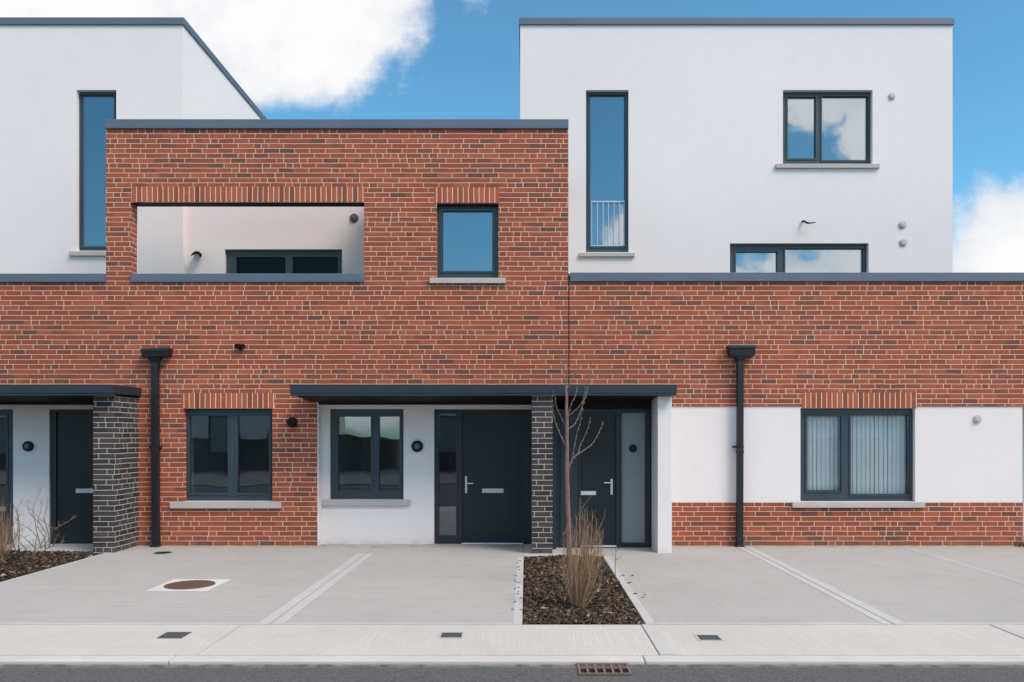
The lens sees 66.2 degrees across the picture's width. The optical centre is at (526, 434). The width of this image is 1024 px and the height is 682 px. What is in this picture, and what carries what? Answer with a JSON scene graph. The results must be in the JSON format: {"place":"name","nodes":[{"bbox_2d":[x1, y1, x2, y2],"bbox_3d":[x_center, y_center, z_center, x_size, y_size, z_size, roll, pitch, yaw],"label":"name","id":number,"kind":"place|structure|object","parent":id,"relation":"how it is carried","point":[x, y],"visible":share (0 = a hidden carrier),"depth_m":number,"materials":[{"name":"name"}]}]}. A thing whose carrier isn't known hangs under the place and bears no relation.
{"place":"outdoors","nodes":[
{"label":"outdoors","id":0,"kind":"place"},
{"bbox_2d":[0,544,523,624],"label":"driveway","id":1,"kind":"structure","parent":0,"point":[429,583],"depth_m":8.74,"materials":[{"name":"concrete"}]},
{"bbox_2d":[153,551,171,553],"bbox_3d":[-5.233,1.697,11.306,0.250,0.005,0.250,0,0,0],"label":"floor drain","id":2,"kind":"object","parent":1,"relation":"on","point":[165,552],"visible":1,"depth_m":11.31,"materials":[{"name":"grey metal"}]},
{"bbox_2d":[146,579,230,590],"bbox_3d":[-3.805,1.694,8.882,0.680,0.011,0.700,0,0,0],"label":"manhole cover","id":3,"kind":"object","parent":1,"relation":"on","point":[190,585],"visible":1,"depth_m":8.84,"materials":[{"name":"metal"}]},
{"bbox_2d":[105,119,676,553],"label":"brick house","id":4,"kind":"structure","parent":1,"relation":"on","point":[375,359],"depth_m":12.00,"materials":[{"name":"brick"}]},
{"bbox_2d":[170,409,281,507],"bbox_3d":[-4.583,0.360,12.060,1.695,1.521,0.210,0,0,0],"label":"window","id":5,"kind":"structure","parent":4,"relation":"in","point":[233,498],"depth_m":12.10,"materials":[{"name":"metal"}]},
{"bbox_2d":[226,250,341,273],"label":"window","id":6,"kind":"structure","parent":4,"relation":"in","point":[231,255],"depth_m":13.71,"materials":[{"name":"metal"}]},
{"bbox_2d":[321,409,409,505],"bbox_3d":[-2.498,0.347,12.268,1.390,1.500,0.185,0,0,0],"label":"window","id":7,"kind":"structure","parent":4,"relation":"in","point":[375,492],"depth_m":12.30,"materials":[{"name":"metal"}]},
{"bbox_2d":[430,206,505,283],"bbox_3d":[-0.893,-2.924,12.060,1.159,1.225,0.210,0,0,0],"label":"window","id":8,"kind":"structure","parent":4,"relation":"in","point":[443,277],"depth_m":12.10,"materials":[{"name":"metal"}]},
{"bbox_2d":[434,409,530,543],"bbox_3d":[-0.675,0.658,12.261,1.513,2.109,0.118,0,0,0],"label":"door","id":9,"kind":"structure","parent":4,"relation":"in","point":[493,446],"depth_m":12.26,"materials":[{"name":"black metal"}]},
{"bbox_2d":[6,543,599,554],"bbox_3d":[-7.460,1.751,11.968,17.110,0.098,1.348,0,0,2],"label":"paving strip","id":10,"kind":"object","parent":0,"point":[72,547],"visible":0.29,"depth_m":11.77,"materials":[{"name":"concrete"}]},
{"bbox_2d":[0,17,275,554],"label":"white house","id":11,"kind":"structure","parent":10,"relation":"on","point":[68,414],"depth_m":13.50,"materials":[{"name":"white paint"}]},
{"bbox_2d":[0,409,12,543],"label":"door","id":12,"kind":"structure","parent":11,"relation":"in","point":[8,413],"depth_m":12.25,"materials":[{"name":"metal"}]},
{"bbox_2d":[50,409,92,543],"bbox_3d":[-6.835,0.666,12.280,1.181,2.126,0.080,0,0,0],"label":"door","id":13,"kind":"structure","parent":11,"relation":"in","point":[71,430],"depth_m":12.26,"materials":[{"name":"black metal"}]},
{"bbox_2d":[69,92,115,255],"bbox_3d":[-7.373,-4.500,13.555,0.926,2.858,0.200,0,0,0],"label":"window","id":14,"kind":"structure","parent":11,"relation":"in","point":[84,250],"depth_m":13.59,"materials":[{"name":"metal"}]},
{"bbox_2d":[462,542,523,587],"bbox_3d":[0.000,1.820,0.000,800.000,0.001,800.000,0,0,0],"label":"ground","id":15,"kind":"structure","parent":0,"point":[495,542],"depth_m":13.28,"materials":[{"name":"grey concrete"}]},
{"bbox_2d":[0,549,102,581],"bbox_3d":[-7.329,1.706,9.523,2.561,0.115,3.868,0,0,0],"label":"bark mulch","id":16,"kind":"object","parent":15,"relation":"on","point":[30,560],"visible":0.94,"depth_m":10.61,"materials":[{"name":"brown wood"}]},
{"bbox_2d":[0,498,23,555],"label":"dry shrub","id":17,"kind":"object","parent":16,"relation":"on","point":[4,546],"visible":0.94,"depth_m":11.01,"materials":[{"name":"beige plant"}]},
{"bbox_2d":[8,500,23,551],"bbox_3d":[-7.285,1.285,11.247,0.244,0.778,0.200,0,0,0],"label":"bare shrub","id":18,"kind":"object","parent":16,"relation":"on","point":[16,519],"visible":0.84,"depth_m":11.24,"materials":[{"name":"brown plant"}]},
{"bbox_2d":[13,483,76,550],"bbox_3d":[-6.885,1.166,11.252,0.836,0.978,0.258,0,0,0],"label":"bare shrub","id":19,"kind":"object","parent":16,"relation":"on","point":[40,546],"visible":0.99,"depth_m":11.25,"materials":[{"name":"brown plant"}]},
{"bbox_2d":[0,656,1023,663],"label":"kerb","id":20,"kind":"structure","parent":15,"relation":"on","point":[509,659],"depth_m":5.95,"materials":[{"name":"concrete"}]},
{"bbox_2d":[522,554,643,625],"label":"bark mulch","id":21,"kind":"object","parent":15,"relation":"on","point":[547,602],"visible":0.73,"depth_m":8.02,"materials":[{"name":"brown wood"}]},
{"bbox_2d":[552,327,602,584],"bbox_3d":[0.580,0.272,8.789,0.595,2.981,0.344,0,0,0],"label":"young tree","id":22,"kind":"object","parent":21,"relation":"on","point":[567,495],"visible":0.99,"depth_m":8.74,"materials":[{"name":"brown plant"}]},
{"bbox_2d":[559,499,604,606],"bbox_3d":[0.570,1.178,7.827,0.513,1.128,0.755,0,0,0],"label":"dry shrub","id":23,"kind":"object","parent":21,"relation":"on","point":[583,587],"visible":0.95,"depth_m":7.66,"materials":[{"name":"brown plant"}]},
{"bbox_2d":[610,549,620,577],"bbox_3d":[1.074,1.540,9.384,0.136,0.420,0.009,0,0,0],"label":"bare sapling","id":24,"kind":"object","parent":21,"relation":"on","point":[615,561],"visible":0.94,"depth_m":9.38,"materials":[{"name":"brown plant"}]},
{"bbox_2d":[0,625,1023,657],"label":"footpath","id":25,"kind":"structure","parent":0,"point":[505,640],"depth_m":6.49,"materials":[{"name":"concrete"}]},
{"bbox_2d":[157,632,190,637],"bbox_3d":[-2.984,1.697,6.655,0.210,0.005,0.200,0,0,0],"label":"cover plate","id":26,"kind":"object","parent":25,"relation":"on","point":[174,634],"visible":1,"depth_m":6.64,"materials":[{"name":"grey metal"}]},
{"bbox_2d":[438,632,464,637],"bbox_3d":[-0.633,1.697,6.655,0.210,0.005,0.200,0,0,0],"label":"cover plate","id":27,"kind":"object","parent":25,"relation":"on","point":[451,634],"visible":1,"depth_m":6.64,"materials":[{"name":"metal"}]},
{"bbox_2d":[694,634,724,640],"bbox_3d":[1.530,1.697,6.574,0.210,0.005,0.200,0,0,0],"label":"cover plate","id":28,"kind":"object","parent":25,"relation":"on","point":[708,637],"visible":1,"depth_m":6.57,"materials":[{"name":"metal"}]},
{"bbox_2d":[0,664,1023,681],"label":"road","id":29,"kind":"structure","parent":0,"point":[504,672],"depth_m":5.69,"materials":[{"name":"grey asphalt"}]},
{"bbox_2d":[576,663,632,674],"bbox_3d":[0.570,1.722,5.779,0.389,0.014,0.267,0,0,0],"label":"road gully","id":30,"kind":"object","parent":29,"relation":"on","point":[603,668],"visible":1,"depth_m":5.78,"materials":[{"name":"metal"}]},
{"bbox_2d":[0,547,1023,654],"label":"joint margin","id":31,"kind":"object","parent":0,"point":[660,643],"visible":0.94,"depth_m":8.04,"materials":[{"name":"concrete"}]},
{"bbox_2d":[0,0,1023,271],"label":"sky","id":32,"kind":"structure","parent":0,"point":[294,59],"materials":[{"name":"blue"}]},
{"bbox_2d":[599,536,1023,624],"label":"driveway","id":33,"kind":"structure","parent":0,"point":[706,584],"depth_m":8.92,"materials":[{"name":"concrete"}]},
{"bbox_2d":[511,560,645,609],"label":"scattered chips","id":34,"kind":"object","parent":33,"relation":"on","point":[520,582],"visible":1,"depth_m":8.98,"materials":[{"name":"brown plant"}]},
{"bbox_2d":[519,18,1023,552],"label":"white house","id":35,"kind":"structure","parent":33,"relation":"on","point":[759,240],"depth_m":12.01,"materials":[{"name":"white paint"}]},
{"bbox_2d":[556,409,649,547],"bbox_3d":[1.159,0.657,11.851,1.422,2.094,0.118,0,0,0],"label":"door","id":36,"kind":"structure","parent":35,"relation":"in","point":[615,480],"depth_m":11.85,"materials":[{"name":"black metal"}]},
{"bbox_2d":[579,92,634,256],"bbox_3d":[1.389,-4.494,13.555,0.951,2.870,0.200,0,0,0],"label":"window","id":37,"kind":"structure","parent":35,"relation":"in","point":[593,248],"depth_m":13.59,"materials":[{"name":"metal"}]},
{"bbox_2d":[730,245,865,271],"bbox_3d":[4.696,-2.398,13.616,2.382,1.793,0.079,0,0,0],"label":"window","id":38,"kind":"structure","parent":35,"relation":"in","point":[779,250],"depth_m":13.59,"materials":[{"name":"metal"}]},
{"bbox_2d":[775,92,879,168],"bbox_3d":[5.174,-5.253,13.555,1.779,1.353,0.200,0,0,0],"label":"window","id":39,"kind":"structure","parent":35,"relation":"in","point":[816,162],"depth_m":13.59,"materials":[{"name":"metal"}]},
{"bbox_2d":[807,416,905,493],"bbox_3d":[5.074,0.295,12.205,1.667,1.414,0.050,0,0,0],"label":"vertical blind","id":40,"kind":"object","parent":35,"relation":"attached to","point":[878,454],"visible":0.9,"depth_m":12.20,"materials":[{"name":"fabric"}]},
{"bbox_2d":[792,408,924,507],"bbox_3d":[5.068,0.352,12.055,2.025,1.516,0.200,0,0,0],"label":"window","id":41,"kind":"structure","parent":35,"relation":"in","point":[842,498],"depth_m":12.09,"materials":[{"name":"metal"}]}
]}

